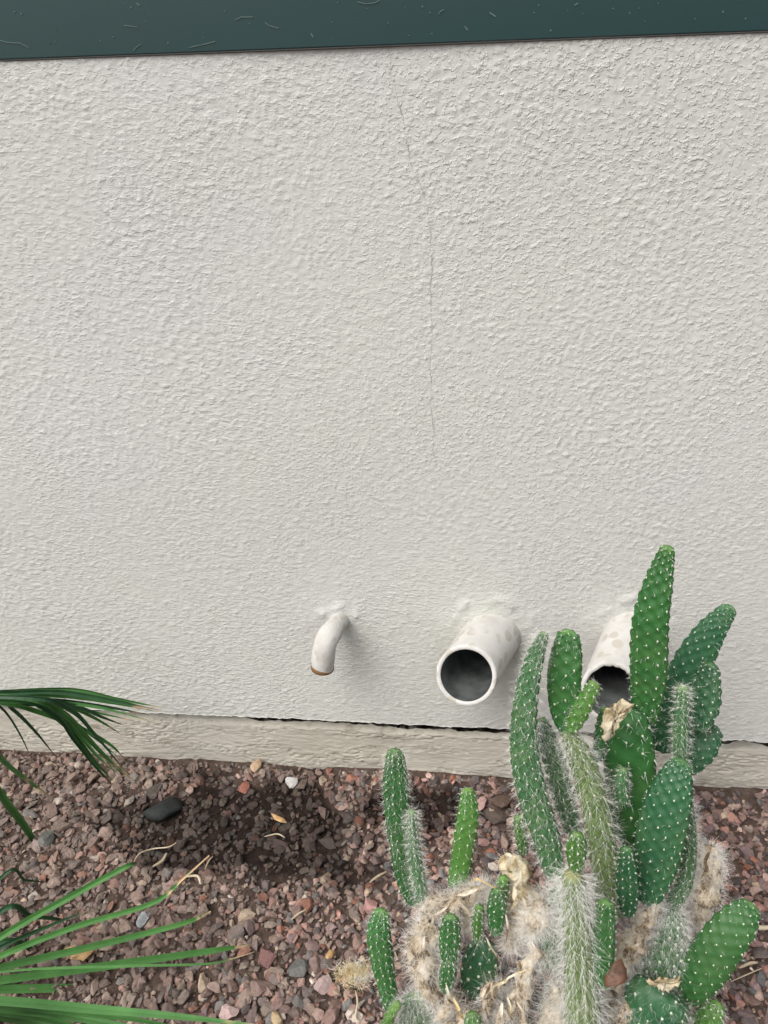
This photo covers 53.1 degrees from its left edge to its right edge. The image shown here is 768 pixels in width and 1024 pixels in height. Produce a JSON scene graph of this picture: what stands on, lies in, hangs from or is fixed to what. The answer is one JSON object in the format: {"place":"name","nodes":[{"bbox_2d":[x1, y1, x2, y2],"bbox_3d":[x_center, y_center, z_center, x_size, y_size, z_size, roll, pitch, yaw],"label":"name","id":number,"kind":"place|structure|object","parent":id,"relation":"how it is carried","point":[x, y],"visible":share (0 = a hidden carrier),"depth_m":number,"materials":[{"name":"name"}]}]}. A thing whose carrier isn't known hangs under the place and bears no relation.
{"place":"outdoors","nodes":[
{"label":"outdoors","id":0,"kind":"place"},
{"bbox_2d":[0,749,767,1023],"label":"ground","id":1,"kind":"structure","parent":0,"point":[282,876],"depth_m":1.35,"materials":[{"name":"brown gravel"}]},
{"bbox_2d":[37,830,53,846],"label":"stone","id":2,"kind":"object","parent":1,"relation":"on","point":[45,838],"visible":1,"depth_m":1.38,"materials":[{"name":"grey stone"}]},
{"bbox_2d":[65,945,94,960],"bbox_3d":[-0.474,0.682,1.188,0.050,0.008,0.020,1,28,6],"label":"dry leaf","id":3,"kind":"object","parent":1,"relation":"on","point":[83,956],"visible":0.58,"depth_m":1.18,"materials":[{"name":"beige plant"}]},
{"bbox_2d":[0,687,162,840],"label":"palm frond","id":4,"kind":"object","parent":1,"relation":"on","point":[48,703],"visible":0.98,"depth_m":1.27,"materials":[{"name":"green plant"}]},
{"bbox_2d":[0,855,252,1023],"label":"palm frond","id":5,"kind":"object","parent":1,"relation":"on","point":[18,1010],"visible":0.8,"depth_m":1.08,"materials":[{"name":"green plant"}]},
{"bbox_2d":[136,911,148,927],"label":"stone","id":6,"kind":"object","parent":1,"relation":"on","point":[142,919],"visible":1,"depth_m":1.24,"materials":[{"name":"grey stone"}]},
{"bbox_2d":[134,843,175,861],"bbox_3d":[-0.408,0.598,1.359,0.080,0.014,0.018,-22,34,-33],"label":"twig","id":7,"kind":"object","parent":1,"relation":"on","point":[153,849],"visible":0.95,"depth_m":1.37,"materials":[{"name":"wood"}]},
{"bbox_2d":[152,853,166,866],"bbox_3d":[-0.389,0.608,1.342,0.009,0.012,0.037,10,30,21],"label":"twig","id":8,"kind":"object","parent":1,"relation":"on","point":[161,861],"visible":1,"depth_m":1.34,"materials":[{"name":"wood"}]},
{"bbox_2d":[143,797,182,821],"bbox_3d":[-0.414,0.557,1.445,0.066,0.030,0.048,-25,36,-36],"label":"rock","id":9,"kind":"object","parent":1,"relation":"on","point":[166,808],"visible":1,"depth_m":1.43,"materials":[{"name":"grey stone"}]},
{"bbox_2d":[187,874,200,884],"bbox_3d":[-0.318,0.617,1.297,0.034,0.007,0.011,15,32,28],"label":"twig","id":10,"kind":"object","parent":1,"relation":"on","point":[197,876],"visible":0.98,"depth_m":1.30,"materials":[{"name":"wood"}]},
{"bbox_2d":[219,1004,238,1019],"bbox_3d":[-0.224,0.725,1.114,0.030,0.016,0.024,1,28,6],"label":"stone","id":11,"kind":"object","parent":1,"relation":"on","point":[227,1011],"visible":0.93,"depth_m":1.11,"materials":[{"name":"pink stone"}]},
{"bbox_2d":[238,781,249,793],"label":"stone","id":12,"kind":"object","parent":1,"relation":"on","point":[244,787],"visible":1,"depth_m":1.48,"materials":[{"name":"stone"}]},
{"bbox_2d":[250,759,261,772],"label":"stone","id":13,"kind":"object","parent":1,"relation":"on","point":[256,766],"visible":1,"depth_m":1.51,"materials":[{"name":"beige stone"}]},
{"bbox_2d":[258,947,276,968],"bbox_3d":[-0.179,0.685,1.185,0.028,0.018,0.034,1,28,6],"label":"stone","id":14,"kind":"object","parent":1,"relation":"on","point":[267,957],"visible":1,"depth_m":1.18,"materials":[{"name":"pink stone"}]},
{"bbox_2d":[271,1011,282,1023],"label":"stone","id":15,"kind":"object","parent":1,"relation":"on","point":[276,1017],"visible":1,"depth_m":1.10,"materials":[{"name":"beige stone"}]},
{"bbox_2d":[271,813,287,823],"bbox_3d":[-0.196,0.567,1.421,0.040,0.007,0.013,11,31,23],"label":"dry leaf","id":16,"kind":"object","parent":1,"relation":"on","point":[279,818],"visible":1,"depth_m":1.42,"materials":[{"name":"plant"}]},
{"bbox_2d":[285,777,297,787],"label":"stone","id":17,"kind":"object","parent":1,"relation":"on","point":[291,782],"visible":1,"depth_m":1.49,"materials":[{"name":"white stone"}]},
{"bbox_2d":[288,958,306,976],"bbox_3d":[-0.130,0.691,1.166,0.030,0.019,0.030,1,28,6],"label":"stone","id":18,"kind":"object","parent":1,"relation":"on","point":[297,967],"visible":1,"depth_m":1.16,"materials":[{"name":"grey stone"}]},
{"bbox_2d":[291,909,305,919],"bbox_3d":[-0.136,0.647,1.237,0.030,0.006,0.003,-22,34,-34],"label":"twig","id":19,"kind":"object","parent":1,"relation":"on","point":[300,912],"visible":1,"depth_m":1.24,"materials":[{"name":"wood"}]},
{"bbox_2d":[313,975,332,994],"bbox_3d":[-0.089,0.705,1.144,0.029,0.017,0.022,-24,35,-35],"label":"stone","id":20,"kind":"object","parent":1,"relation":"on","point":[322,984],"visible":1,"depth_m":1.14,"materials":[{"name":"pink stone"}]},
{"bbox_2d":[325,949,334,958],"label":"dry leaf","id":21,"kind":"object","parent":1,"relation":"on","point":[330,953],"visible":1,"depth_m":1.17,"materials":[{"name":"plant"}]},
{"bbox_2d":[323,955,375,992],"bbox_3d":[-0.043,0.683,1.136,0.106,0.038,0.063,1,28,6],"label":"cactus fluff","id":22,"kind":"object","parent":1,"relation":"on","point":[351,970],"visible":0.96,"depth_m":1.14,"materials":[{"name":"beige plant"}]},
{"bbox_2d":[355,990,359,1023],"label":"twig","id":23,"kind":"object","parent":1,"relation":"on","point":[356,1019],"visible":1,"depth_m":1.11,"materials":[{"name":"wood"}]},
{"bbox_2d":[364,897,377,913],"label":"stone","id":24,"kind":"object","parent":1,"relation":"on","point":[369,905],"visible":0.92,"depth_m":1.25,"materials":[{"name":"pink stone"}]},
{"bbox_2d":[370,871,385,882],"bbox_3d":[-0.011,0.615,1.297,0.036,0.008,0.004,-23,35,-35],"label":"twig","id":25,"kind":"object","parent":1,"relation":"on","point":[377,876],"visible":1,"depth_m":1.30,"materials":[{"name":"wood"}]},
{"bbox_2d":[0,33,767,788],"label":"house wall","id":26,"kind":"structure","parent":1,"relation":"on","point":[410,361],"depth_m":1.13,"materials":[{"name":"paint"}]},
{"bbox_2d":[311,613,348,675],"bbox_3d":[-0.086,0.214,1.323,0.047,0.081,0.124,10,30,20],"label":"drain pipe","id":27,"kind":"object","parent":26,"relation":"attached to","point":[329,633],"visible":0.91,"depth_m":1.28,"materials":[{"name":"white plastic"}]},
{"bbox_2d":[0,0,767,60],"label":"fascia panel","id":28,"kind":"structure","parent":26,"relation":"attached to","point":[49,29],"depth_m":0.92,"materials":[{"name":"teal"}]},
{"bbox_2d":[436,614,520,705],"bbox_3d":[0.204,0.199,1.364,0.096,0.132,0.395,11,31,22],"label":"drain pipe","id":29,"kind":"object","parent":26,"relation":"attached to","point":[476,658],"visible":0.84,"depth_m":1.25,"materials":[{"name":"white plastic"}]},
{"bbox_2d":[581,612,633,716],"bbox_3d":[0.433,0.193,1.322,0.093,0.093,0.418,12,31,24],"label":"drain pipe","id":30,"kind":"object","parent":26,"relation":"attached to","point":[608,669],"visible":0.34,"depth_m":1.22,"materials":[{"name":"white plastic"}]},
{"bbox_2d":[477,796,486,810],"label":"stone","id":31,"kind":"object","parent":1,"relation":"on","point":[482,801],"visible":0.66,"depth_m":1.43,"materials":[{"name":"pink stone"}]},
{"bbox_2d":[486,810,507,824],"bbox_3d":[0.207,0.559,1.405,0.031,0.021,0.032,-15,31,-23],"label":"stone","id":32,"kind":"object","parent":1,"relation":"on","point":[496,817],"visible":0.99,"depth_m":1.40,"materials":[{"name":"brown stone"}]},
{"bbox_2d":[490,794,510,807],"bbox_3d":[0.219,0.539,1.438,0.034,0.018,0.029,15,32,29],"label":"stone","id":33,"kind":"object","parent":1,"relation":"on","point":[502,800],"visible":1,"depth_m":1.43,"materials":[{"name":"brown stone"}]},
{"bbox_2d":[359,543,762,1023],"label":"prickly pear cactus","id":34,"kind":"object","parent":1,"relation":"on","point":[674,977],"visible":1,"depth_m":0.97,"materials":[{"name":"green plant"}]},
{"bbox_2d":[604,959,627,987],"bbox_3d":[0.273,0.544,0.906,0.027,0.022,0.025,1,28,6],"label":"stone","id":35,"kind":"object","parent":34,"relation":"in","point":[618,969],"visible":1,"depth_m":0.91,"materials":[{"name":"brown stone"}]},
{"bbox_2d":[731,968,761,981],"bbox_3d":[0.536,0.683,1.135,0.055,0.006,0.003,-10,29,-16],"label":"twig","id":36,"kind":"object","parent":1,"relation":"on","point":[746,974],"visible":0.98,"depth_m":1.13,"materials":[{"name":"wood"}]},
{"bbox_2d":[739,961,757,967],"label":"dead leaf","id":37,"kind":"object","parent":1,"relation":"on","point":[748,963],"visible":1,"depth_m":1.15,"materials":[{"name":"plant"}]},
{"bbox_2d":[759,925,767,929],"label":"twig","id":38,"kind":"object","parent":1,"relation":"on","point":[763,927],"visible":0.53,"depth_m":1.20,"materials":[{"name":"wood"}]}
]}

